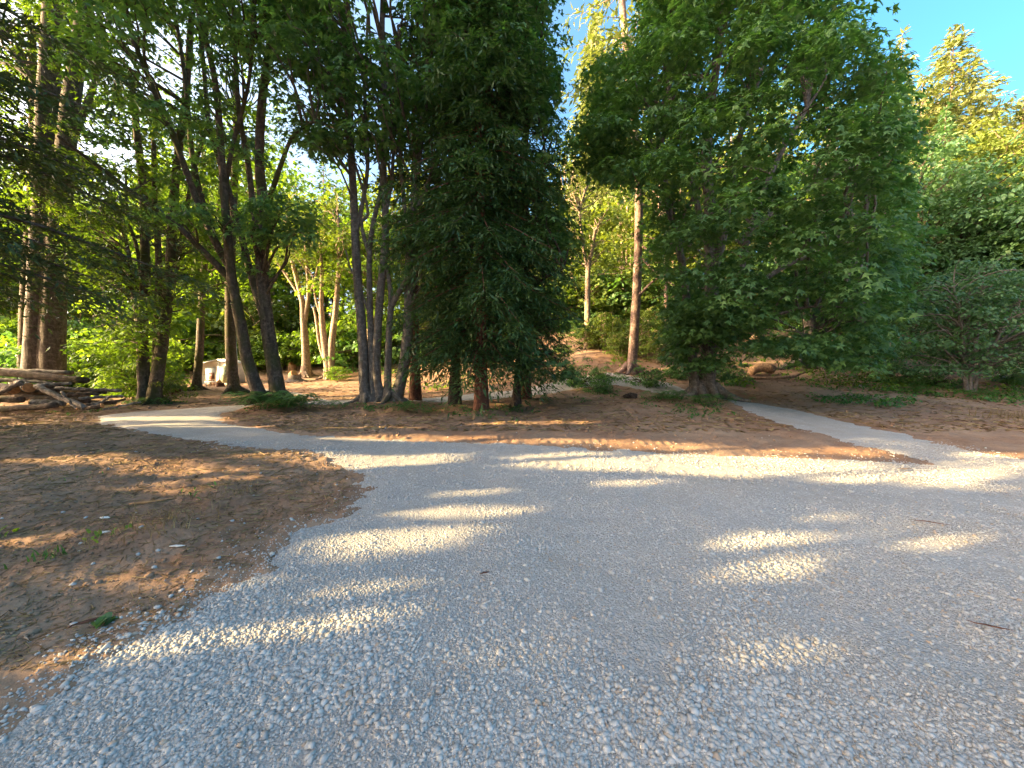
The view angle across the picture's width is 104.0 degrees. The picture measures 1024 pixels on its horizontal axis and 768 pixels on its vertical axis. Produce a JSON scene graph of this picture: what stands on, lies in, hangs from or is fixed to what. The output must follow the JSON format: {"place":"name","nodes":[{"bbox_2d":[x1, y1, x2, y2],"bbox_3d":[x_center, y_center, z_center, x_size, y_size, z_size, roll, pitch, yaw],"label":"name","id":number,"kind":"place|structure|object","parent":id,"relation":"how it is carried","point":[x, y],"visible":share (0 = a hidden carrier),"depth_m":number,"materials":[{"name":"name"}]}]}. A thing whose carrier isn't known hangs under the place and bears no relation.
{"place":"outdoors","nodes":[
{"label":"outdoors","id":0,"kind":"place"},
{"bbox_2d":[0,373,1023,767],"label":"gravel road","id":1,"kind":"structure","parent":0,"point":[204,423],"depth_m":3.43,"materials":[{"name":"grey gravel"}]},
{"bbox_2d":[0,314,1023,735],"bbox_3d":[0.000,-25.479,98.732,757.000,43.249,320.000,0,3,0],"label":"ground","id":2,"kind":"structure","parent":0,"point":[784,444],"depth_m":6.43,"materials":[{"name":"brown soil"}]},
{"bbox_2d":[0,402,58,411],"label":"log","id":3,"kind":"object","parent":2,"relation":"on","point":[28,407],"visible":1,"depth_m":12.10,"materials":[{"name":"brown wood"}]},
{"bbox_2d":[0,161,69,336],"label":"broadleaf tree","id":4,"kind":"object","parent":2,"relation":"on","point":[2,299],"depth_m":31.11,"materials":[{"name":"green plant"}]},
{"bbox_2d":[0,330,84,386],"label":"shrub","id":5,"kind":"object","parent":2,"relation":"on","point":[13,350],"visible":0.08,"depth_m":17.84,"materials":[{"name":"green plant"}]},
{"bbox_2d":[0,314,97,353],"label":"shrub","id":6,"kind":"object","parent":2,"relation":"on","point":[15,327],"visible":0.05,"depth_m":27.88,"materials":[{"name":"green plant"}]},
{"bbox_2d":[0,318,101,349],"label":"shrub","id":7,"kind":"object","parent":2,"relation":"on","point":[15,322],"visible":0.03,"depth_m":28.97,"materials":[{"name":"green plant"}]},
{"bbox_2d":[0,328,122,386],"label":"shrub","id":8,"kind":"object","parent":2,"relation":"on","point":[9,362],"visible":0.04,"depth_m":18.43,"materials":[{"name":"green plant"}]},
{"bbox_2d":[0,0,127,366],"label":"thin tree","id":9,"kind":"object","parent":2,"relation":"on","point":[20,312],"visible":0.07,"depth_m":17.41,"materials":[{"name":"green plant"}]},
{"bbox_2d":[15,341,134,387],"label":"shrub","id":10,"kind":"object","parent":2,"relation":"on","point":[73,363],"visible":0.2,"depth_m":17.99,"materials":[{"name":"green plant"}]},
{"bbox_2d":[18,193,154,328],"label":"broadleaf tree","id":11,"kind":"object","parent":2,"relation":"on","point":[131,246],"visible":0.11,"depth_m":31.02,"materials":[{"name":"green plant"}]},
{"bbox_2d":[84,403,103,409],"bbox_3d":[-12.800,0.696,12.255,0.550,0.204,0.162,0,3,0],"label":"log","id":12,"kind":"object","parent":2,"relation":"on","point":[97,406],"visible":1,"depth_m":12.21,"materials":[{"name":"brown wood"}]},
{"bbox_2d":[33,384,85,409],"bbox_3d":[-13.991,0.392,12.385,1.920,0.798,0.192,1,3,10],"label":"log","id":13,"kind":"object","parent":12,"relation":"on","point":[47,391],"visible":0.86,"depth_m":12.35,"materials":[{"name":"brown wood"}]},
{"bbox_2d":[0,0,233,343],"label":"fir tree","id":14,"kind":"object","parent":2,"relation":"on","point":[20,157],"visible":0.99,"depth_m":9.29,"materials":[{"name":"green plant"}]},
{"bbox_2d":[0,0,234,405],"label":"mossy tree","id":15,"kind":"object","parent":2,"relation":"on","point":[139,342],"depth_m":14.83,"materials":[{"name":"green plant"}]},
{"bbox_2d":[91,362,167,398],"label":"shrub","id":16,"kind":"object","parent":2,"relation":"on","point":[131,392],"visible":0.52,"depth_m":15.63,"materials":[{"name":"green plant"}]},
{"bbox_2d":[72,336,194,388],"bbox_3d":[-19.447,-0.930,20.371,5.124,3.399,5.121,1,3,22],"label":"shrub","id":17,"kind":"object","parent":2,"relation":"on","point":[93,340],"visible":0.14,"depth_m":20.40,"materials":[{"name":"green plant"}]},
{"bbox_2d":[74,347,201,396],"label":"shrub","id":18,"kind":"object","parent":2,"relation":"on","point":[80,353],"visible":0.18,"depth_m":18.03,"materials":[{"name":"green plant"}]},
{"bbox_2d":[44,499,236,553],"bbox_3d":[-3.203,1.210,3.542,1.270,0.114,1.108,0,3,0],"label":"dry grass tuft","id":19,"kind":"object","parent":2,"relation":"on","point":[169,516],"visible":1,"depth_m":3.55,"materials":[{"name":"brown plant"}]},
{"bbox_2d":[67,297,224,370],"bbox_3d":[-26.416,-3.174,30.485,10.092,6.160,10.506,2,4,28],"label":"shrub","id":20,"kind":"object","parent":2,"relation":"on","point":[187,327],"visible":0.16,"depth_m":29.76,"materials":[{"name":"green plant"}]},
{"bbox_2d":[0,437,324,616],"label":"root fibres","id":21,"kind":"object","parent":2,"relation":"on","point":[136,499],"visible":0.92,"depth_m":4.93,"materials":[{"name":"brown plant"}]},
{"bbox_2d":[149,374,197,402],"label":"shrub","id":22,"kind":"object","parent":2,"relation":"on","point":[168,389],"visible":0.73,"depth_m":15.51,"materials":[{"name":"green plant"}]},
{"bbox_2d":[37,0,340,405],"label":"leaning maple","id":23,"kind":"object","parent":2,"relation":"on","point":[239,39],"visible":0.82,"depth_m":12.27,"materials":[{"name":"green plant"}]},
{"bbox_2d":[0,413,378,670],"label":"twig litter","id":24,"kind":"object","parent":2,"relation":"on","point":[126,492],"visible":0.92,"depth_m":4.48,"materials":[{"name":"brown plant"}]},
{"bbox_2d":[167,335,223,370],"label":"shrub","id":25,"kind":"object","parent":2,"relation":"on","point":[190,344],"visible":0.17,"depth_m":32.33,"materials":[{"name":"green plant"}]},
{"bbox_2d":[116,88,283,390],"bbox_3d":[-16.958,-7.103,21.765,7.489,15.343,7.127,0,3,0],"label":"slender tree","id":26,"kind":"object","parent":2,"relation":"on","point":[198,362],"visible":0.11,"depth_m":21.79,"materials":[{"name":"green plant"}]},
{"bbox_2d":[127,13,300,394],"bbox_3d":[-13.331,-8.416,19.689,6.328,18.208,6.718,0,3,0],"label":"tree","id":27,"kind":"object","parent":2,"relation":"on","point":[233,380],"visible":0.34,"depth_m":19.44,"materials":[{"name":"green plant"}]},
{"bbox_2d":[124,128,315,338],"bbox_3d":[-26.833,-12.557,37.079,15.814,21.113,13.428,2,4,37],"label":"broadleaf tree","id":28,"kind":"object","parent":2,"relation":"on","point":[284,297],"visible":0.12,"depth_m":35.84,"materials":[{"name":"green plant"}]},
{"bbox_2d":[202,359,244,383],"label":"garden shed","id":29,"kind":"structure","parent":2,"relation":"on","point":[217,367],"depth_m":26.15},
{"bbox_2d":[180,299,280,358],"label":"shrub","id":30,"kind":"object","parent":2,"relation":"on","point":[214,316],"visible":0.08,"depth_m":34.49,"materials":[{"name":"green plant"}]},
{"bbox_2d":[181,292,292,359],"bbox_3d":[-22.097,-4.391,34.055,8.148,6.822,8.069,1,3,20],"label":"shrub","id":31,"kind":"object","parent":2,"relation":"on","point":[251,312],"visible":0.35,"depth_m":32.99,"materials":[{"name":"green plant"}]},
{"bbox_2d":[180,115,346,330],"bbox_3d":[-22.591,-12.836,37.942,14.082,20.866,12.680,-1,4,-24],"label":"broadleaf tree","id":32,"kind":"object","parent":2,"relation":"on","point":[283,181],"visible":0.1,"depth_m":37.61,"materials":[{"name":"green plant"}]},
{"bbox_2d":[218,390,319,409],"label":"fern","id":33,"kind":"object","parent":2,"relation":"on","point":[254,397],"visible":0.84,"depth_m":12.47,"materials":[{"name":"green plant"}]},
{"bbox_2d":[237,330,313,369],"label":"shrub","id":34,"kind":"object","parent":2,"relation":"on","point":[259,345],"visible":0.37,"depth_m":31.83,"materials":[{"name":"green plant"}]},
{"bbox_2d":[251,392,324,411],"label":"fern","id":35,"kind":"object","parent":2,"relation":"on","point":[293,398],"visible":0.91,"depth_m":12.38,"materials":[{"name":"green plant"}]},
{"bbox_2d":[248,296,338,359],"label":"shrub","id":36,"kind":"object","parent":2,"relation":"on","point":[283,322],"visible":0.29,"depth_m":36.23,"materials":[{"name":"green plant"}]},
{"bbox_2d":[267,172,327,294],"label":"broadleaf tree","id":37,"kind":"object","parent":2,"relation":"on","point":[303,181],"visible":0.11,"depth_m":45.29,"materials":[{"name":"green plant"}]},
{"bbox_2d":[250,191,351,377],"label":"sunlit tree","id":38,"kind":"object","parent":2,"relation":"on","point":[306,370],"visible":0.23,"depth_m":29.57,"materials":[{"name":"green plant"}]},
{"bbox_2d":[277,322,357,365],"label":"shrub","id":39,"kind":"object","parent":2,"relation":"on","point":[312,334],"visible":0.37,"depth_m":31.30,"materials":[{"name":"green plant"}]},
{"bbox_2d":[294,155,354,322],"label":"broadleaf tree","id":40,"kind":"object","parent":2,"relation":"on","point":[319,186],"visible":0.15,"depth_m":45.32,"materials":[{"name":"green plant"}]},
{"bbox_2d":[269,183,381,379],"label":"sunlit forked tree","id":41,"kind":"object","parent":2,"relation":"on","point":[326,346],"visible":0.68,"depth_m":28.57,"materials":[{"name":"green plant"}]},
{"bbox_2d":[323,366,350,380],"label":"shrub","id":42,"kind":"object","parent":2,"relation":"on","point":[333,370],"visible":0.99,"depth_m":27.73,"materials":[{"name":"green plant"}]},
{"bbox_2d":[291,158,405,310],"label":"broadleaf tree","id":43,"kind":"object","parent":2,"relation":"on","point":[339,193],"visible":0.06,"depth_m":37.13,"materials":[{"name":"green plant"}]},
{"bbox_2d":[298,310,399,373],"bbox_3d":[-11.709,-3.276,32.964,8.510,5.513,9.952,2,4,37],"label":"shrub","id":44,"kind":"object","parent":2,"relation":"on","point":[354,349],"visible":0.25,"depth_m":31.04,"materials":[{"name":"green plant"}]},
{"bbox_2d":[294,191,428,340],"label":"broadleaf tree","id":45,"kind":"object","parent":2,"relation":"on","point":[344,276],"visible":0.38,"depth_m":29.91,"materials":[{"name":"green plant"}]},
{"bbox_2d":[241,0,514,404],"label":"clump maple","id":46,"kind":"object","parent":2,"relation":"on","point":[335,136],"visible":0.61,"depth_m":12.28,"materials":[{"name":"green plant"}]},
{"bbox_2d":[46,391,735,420],"bbox_3d":[-4.105,0.671,13.608,21.652,0.666,6.281,0,3,0],"label":"base greenery","id":47,"kind":"object","parent":2,"relation":"on","point":[469,409],"visible":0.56,"depth_m":12.55,"materials":[{"name":"green plant"}]},
{"bbox_2d":[359,0,435,400],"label":"cedar tree","id":48,"kind":"object","parent":2,"relation":"on","point":[414,393],"visible":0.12,"depth_m":14.99,"materials":[{"name":"green plant"}]},
{"bbox_2d":[339,161,473,327],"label":"broadleaf tree","id":49,"kind":"object","parent":2,"relation":"on","point":[367,236],"visible":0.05,"depth_m":34.24,"materials":[{"name":"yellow plant"}]},
{"bbox_2d":[393,0,487,404],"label":"cedar tree","id":50,"kind":"object","parent":2,"relation":"on","point":[422,179],"visible":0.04,"depth_m":14.40,"materials":[{"name":"green plant"}]},
{"bbox_2d":[365,0,585,419],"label":"cedar tree","id":51,"kind":"object","parent":2,"relation":"on","point":[472,308],"visible":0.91,"depth_m":11.03,"materials":[{"name":"green plant"}]},
{"bbox_2d":[0,400,993,709],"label":"stray stones","id":52,"kind":"object","parent":2,"relation":"on","point":[154,568],"visible":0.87,"depth_m":3.05,"materials":[{"name":"grey stone"}]},
{"bbox_2d":[429,0,594,407],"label":"tree","id":53,"kind":"object","parent":2,"relation":"on","point":[563,240],"visible":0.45,"depth_m":11.84,"materials":[{"name":"green plant"}]},
{"bbox_2d":[0,328,1023,432],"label":"leaf litter","id":54,"kind":"object","parent":2,"relation":"on","point":[567,420],"visible":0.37,"depth_m":11.11,"materials":[{"name":"brown plant"}]},
{"bbox_2d":[0,398,1023,670],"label":"soil clods","id":55,"kind":"object","parent":2,"relation":"on","point":[34,630],"visible":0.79,"depth_m":4.28,"materials":[{"name":"brown soil"}]},
{"bbox_2d":[458,1,593,398],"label":"cedar tree","id":56,"kind":"object","parent":2,"relation":"on","point":[552,339],"visible":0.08,"depth_m":14.95,"materials":[{"name":"green plant"}]},
{"bbox_2d":[132,324,1023,396],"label":"undergrowth","id":57,"kind":"object","parent":2,"relation":"on","point":[736,381],"visible":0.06,"depth_m":19.42,"materials":[{"name":"green plant"}]},
{"bbox_2d":[552,357,612,386],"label":"shrub","id":58,"kind":"object","parent":2,"relation":"on","point":[581,380],"visible":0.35,"depth_m":17.86,"materials":[{"name":"green plant"}]},
{"bbox_2d":[546,134,630,348],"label":"thin background tree","id":59,"kind":"object","parent":2,"relation":"on","point":[603,219],"visible":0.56,"depth_m":24.73,"materials":[{"name":"green plant"}]},
{"bbox_2d":[541,244,644,319],"bbox_3d":[5.689,-7.430,31.852,8.870,6.258,8.957,2,4,32],"label":"shrub","id":60,"kind":"object","parent":2,"relation":"on","point":[603,291],"visible":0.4,"depth_m":30.62,"materials":[{"name":"green plant"}]},
{"bbox_2d":[565,10,624,273],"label":"conifer","id":61,"kind":"object","parent":2,"relation":"on","point":[594,47],"visible":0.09,"depth_m":41.60,"materials":[{"name":"green plant"}]},
{"bbox_2d":[573,372,620,394],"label":"shrub","id":62,"kind":"object","parent":2,"relation":"on","point":[601,388],"visible":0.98,"depth_m":16.37,"materials":[{"name":"green plant"}]},
{"bbox_2d":[584,309,628,352],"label":"shrub","id":63,"kind":"object","parent":2,"relation":"on","point":[614,328],"visible":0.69,"depth_m":24.01,"materials":[{"name":"green plant"}]},
{"bbox_2d":[573,181,655,292],"bbox_3d":[9.351,-11.498,33.493,7.939,12.213,7.862,-2,4,-31],"label":"alder clump","id":64,"kind":"object","parent":2,"relation":"on","point":[622,234],"visible":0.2,"depth_m":33.21,"materials":[{"name":"green plant"}]},
{"bbox_2d":[574,190,656,274],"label":"broadleaf tree","id":65,"kind":"object","parent":2,"relation":"on","point":[600,233],"visible":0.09,"depth_m":37.96,"materials":[{"name":"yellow plant"}]},
{"bbox_2d":[604,332,640,357],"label":"shrub","id":66,"kind":"object","parent":2,"relation":"on","point":[619,338],"visible":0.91,"depth_m":22.68,"materials":[{"name":"green plant"}]},
{"bbox_2d":[551,0,708,374],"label":"fir trunk tree","id":67,"kind":"object","parent":2,"relation":"on","point":[628,367],"visible":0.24,"depth_m":19.46,"materials":[{"name":"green plant"}]},
{"bbox_2d":[600,316,662,355],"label":"shrub","id":68,"kind":"object","parent":2,"relation":"on","point":[626,331],"visible":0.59,"depth_m":22.75,"materials":[{"name":"green plant"}]},
{"bbox_2d":[571,250,700,325],"bbox_3d":[9.123,-7.508,33.168,10.499,6.603,12.277,-2,4,-30],"label":"shrub","id":69,"kind":"object","parent":2,"relation":"on","point":[605,278],"visible":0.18,"depth_m":30.58,"materials":[{"name":"green plant"}]},
{"bbox_2d":[612,360,676,388],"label":"shrub","id":70,"kind":"object","parent":2,"relation":"on","point":[647,381],"visible":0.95,"depth_m":17.32,"materials":[{"name":"green plant"}]},
{"bbox_2d":[614,260,693,325],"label":"shrub","id":71,"kind":"object","parent":2,"relation":"on","point":[648,295],"visible":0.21,"depth_m":30.91,"materials":[{"name":"green plant"}]},
{"bbox_2d":[639,339,671,363],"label":"shrub","id":72,"kind":"object","parent":2,"relation":"on","point":[657,350],"visible":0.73,"depth_m":21.74,"materials":[{"name":"green plant"}]},
{"bbox_2d":[590,138,744,296],"bbox_3d":[12.371,-12.344,32.656,11.138,14.874,13.026,-2,4,-34],"label":"broadleaf tree","id":73,"kind":"object","parent":2,"relation":"on","point":[617,226],"visible":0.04,"depth_m":32.50,"materials":[{"name":"green plant"}]},
{"bbox_2d":[607,158,739,319],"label":"thin background tree","id":74,"kind":"object","parent":2,"relation":"on","point":[632,251],"visible":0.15,"depth_m":26.13,"materials":[{"name":"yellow plant"}]},
{"bbox_2d":[554,0,938,401],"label":"bigleaf maple","id":75,"kind":"object","parent":2,"relation":"on","point":[714,318],"visible":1,"depth_m":10.93,"materials":[{"name":"green plant"}]},
{"bbox_2d":[746,363,776,375],"bbox_3d":[12.131,-0.665,19.464,1.302,0.735,0.474,0,3,5],"label":"fallen log","id":76,"kind":"object","parent":2,"relation":"on","point":[769,368],"visible":0.88,"depth_m":19.33,"materials":[{"name":"brown wood"}]},
{"bbox_2d":[689,101,841,267],"bbox_3d":[26.492,-17.231,38.675,15.560,20.078,18.197,-1,3,-16],"label":"broadleaf tree","id":77,"kind":"object","parent":2,"relation":"on","point":[804,145],"visible":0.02,"depth_m":37.63,"materials":[{"name":"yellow plant"}]},
{"bbox_2d":[737,68,948,369],"bbox_3d":[17.750,-9.050,21.796,10.325,17.537,11.496,2,4,33],"label":"hill maple","id":78,"kind":"object","parent":2,"relation":"on","point":[812,322],"visible":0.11,"depth_m":20.38,"materials":[{"name":"green plant"}]},
{"bbox_2d":[801,341,892,387],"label":"shrub","id":79,"kind":"object","parent":2,"relation":"on","point":[857,377],"visible":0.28,"depth_m":17.30,"materials":[{"name":"green plant"}]},
{"bbox_2d":[717,375,1023,407],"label":"weed patch","id":80,"kind":"object","parent":2,"relation":"on","point":[860,397],"visible":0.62,"depth_m":15.52,"materials":[{"name":"green plant"}]},
{"bbox_2d":[860,357,934,384],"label":"shrub","id":81,"kind":"object","parent":2,"relation":"on","point":[900,379],"visible":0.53,"depth_m":17.64,"materials":[{"name":"green plant"}]},
{"bbox_2d":[849,73,964,258],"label":"conifer","id":82,"kind":"object","parent":2,"relation":"on","point":[938,108],"visible":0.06,"depth_m":35.05,"materials":[{"name":"green plant"}]},
{"bbox_2d":[887,25,933,223],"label":"conifer","id":83,"kind":"object","parent":2,"relation":"on","point":[902,42],"visible":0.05,"depth_m":33.21,"materials":[{"name":"green plant"}]},
{"bbox_2d":[908,365,969,386],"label":"shrub","id":84,"kind":"object","parent":2,"relation":"on","point":[935,382],"visible":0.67,"depth_m":17.40,"materials":[{"name":"green plant"}]},
{"bbox_2d":[865,153,1023,340],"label":"broadleaf tree","id":85,"kind":"object","parent":2,"relation":"on","point":[997,198],"visible":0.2,"depth_m":24.32,"materials":[{"name":"green plant"}]},
{"bbox_2d":[873,136,1023,334],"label":"broadleaf tree","id":86,"kind":"object","parent":2,"relation":"on","point":[929,182],"visible":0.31,"depth_m":25.04,"materials":[{"name":"green plant"}]},
{"bbox_2d":[884,252,1023,391],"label":"bluish tree","id":87,"kind":"object","parent":2,"relation":"on","point":[964,361],"visible":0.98,"depth_m":15.93,"materials":[{"name":"green plant"}]},
{"bbox_2d":[903,101,1012,331],"bbox_3d":[32.050,-12.377,30.124,9.879,17.157,9.905,0,3,0],"label":"conifer","id":88,"kind":"object","parent":2,"relation":"on","point":[943,129],"visible":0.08,"depth_m":29.67,"materials":[{"name":"green plant"}]},
{"bbox_2d":[911,23,1023,198],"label":"conifer","id":89,"kind":"object","parent":2,"relation":"on","point":[947,65],"visible":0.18,"depth_m":35.26,"materials":[{"name":"plant"}]},
{"bbox_2d":[923,202,1023,343],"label":"broadleaf tree","id":90,"kind":"object","parent":2,"relation":"on","point":[1001,212],"visible":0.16,"depth_m":23.75,"materials":[{"name":"green plant"}]},
{"bbox_2d":[929,110,1023,220],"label":"broadleaf tree","id":91,"kind":"object","parent":2,"relation":"on","point":[983,138],"visible":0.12,"depth_m":30.85,"materials":[{"name":"green plant"}]},
{"bbox_2d":[974,130,1023,332],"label":"broadleaf tree","id":92,"kind":"object","parent":2,"relation":"on","point":[1009,247],"visible":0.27,"depth_m":22.58,"materials":[{"name":"green plant"}]},
{"bbox_2d":[985,364,1023,384],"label":"shrub","id":93,"kind":"object","parent":2,"relation":"on","point":[1008,379],"visible":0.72,"depth_m":17.89,"materials":[{"name":"green plant"}]},
{"bbox_3d":[-16.851,0.446,13.845,3.540,0.312,0.285,0,3,0],"label":"log","id":94,"kind":"object","parent":2,"relation":"on","visible":0},
{"bbox_2d":[45,385,64,388],"bbox_3d":[-17.201,0.110,13.912,3.072,0.270,0.262,0,3,0],"label":"log","id":95,"kind":"object","parent":94,"relation":"on","point":[50,387],"visible":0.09,"depth_m":13.85,"materials":[{"name":"brown wood"}]},
{"bbox_2d":[8,378,35,391],"bbox_3d":[-16.280,0.026,13.259,2.843,0.384,0.300,2,4,32],"label":"log","id":96,"kind":"object","parent":95,"relation":"on","point":[27,387],"visible":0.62,"depth_m":12.52,"materials":[{"name":"brown wood"}]},
{"bbox_2d":[0,378,53,382],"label":"log","id":97,"kind":"object","parent":96,"relation":"on","point":[12,380],"visible":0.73,"depth_m":13.48,"materials":[{"name":"brown wood"}]},
{"bbox_2d":[0,369,89,382],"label":"log","id":98,"kind":"object","parent":97,"relation":"on","point":[34,375],"visible":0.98,"depth_m":13.49,"materials":[{"name":"brown wood"}]},
{"bbox_2d":[0,0,1023,313],"label":"sky","id":99,"kind":"structure","parent":0,"point":[998,25],"materials":[{"name":"blue"}]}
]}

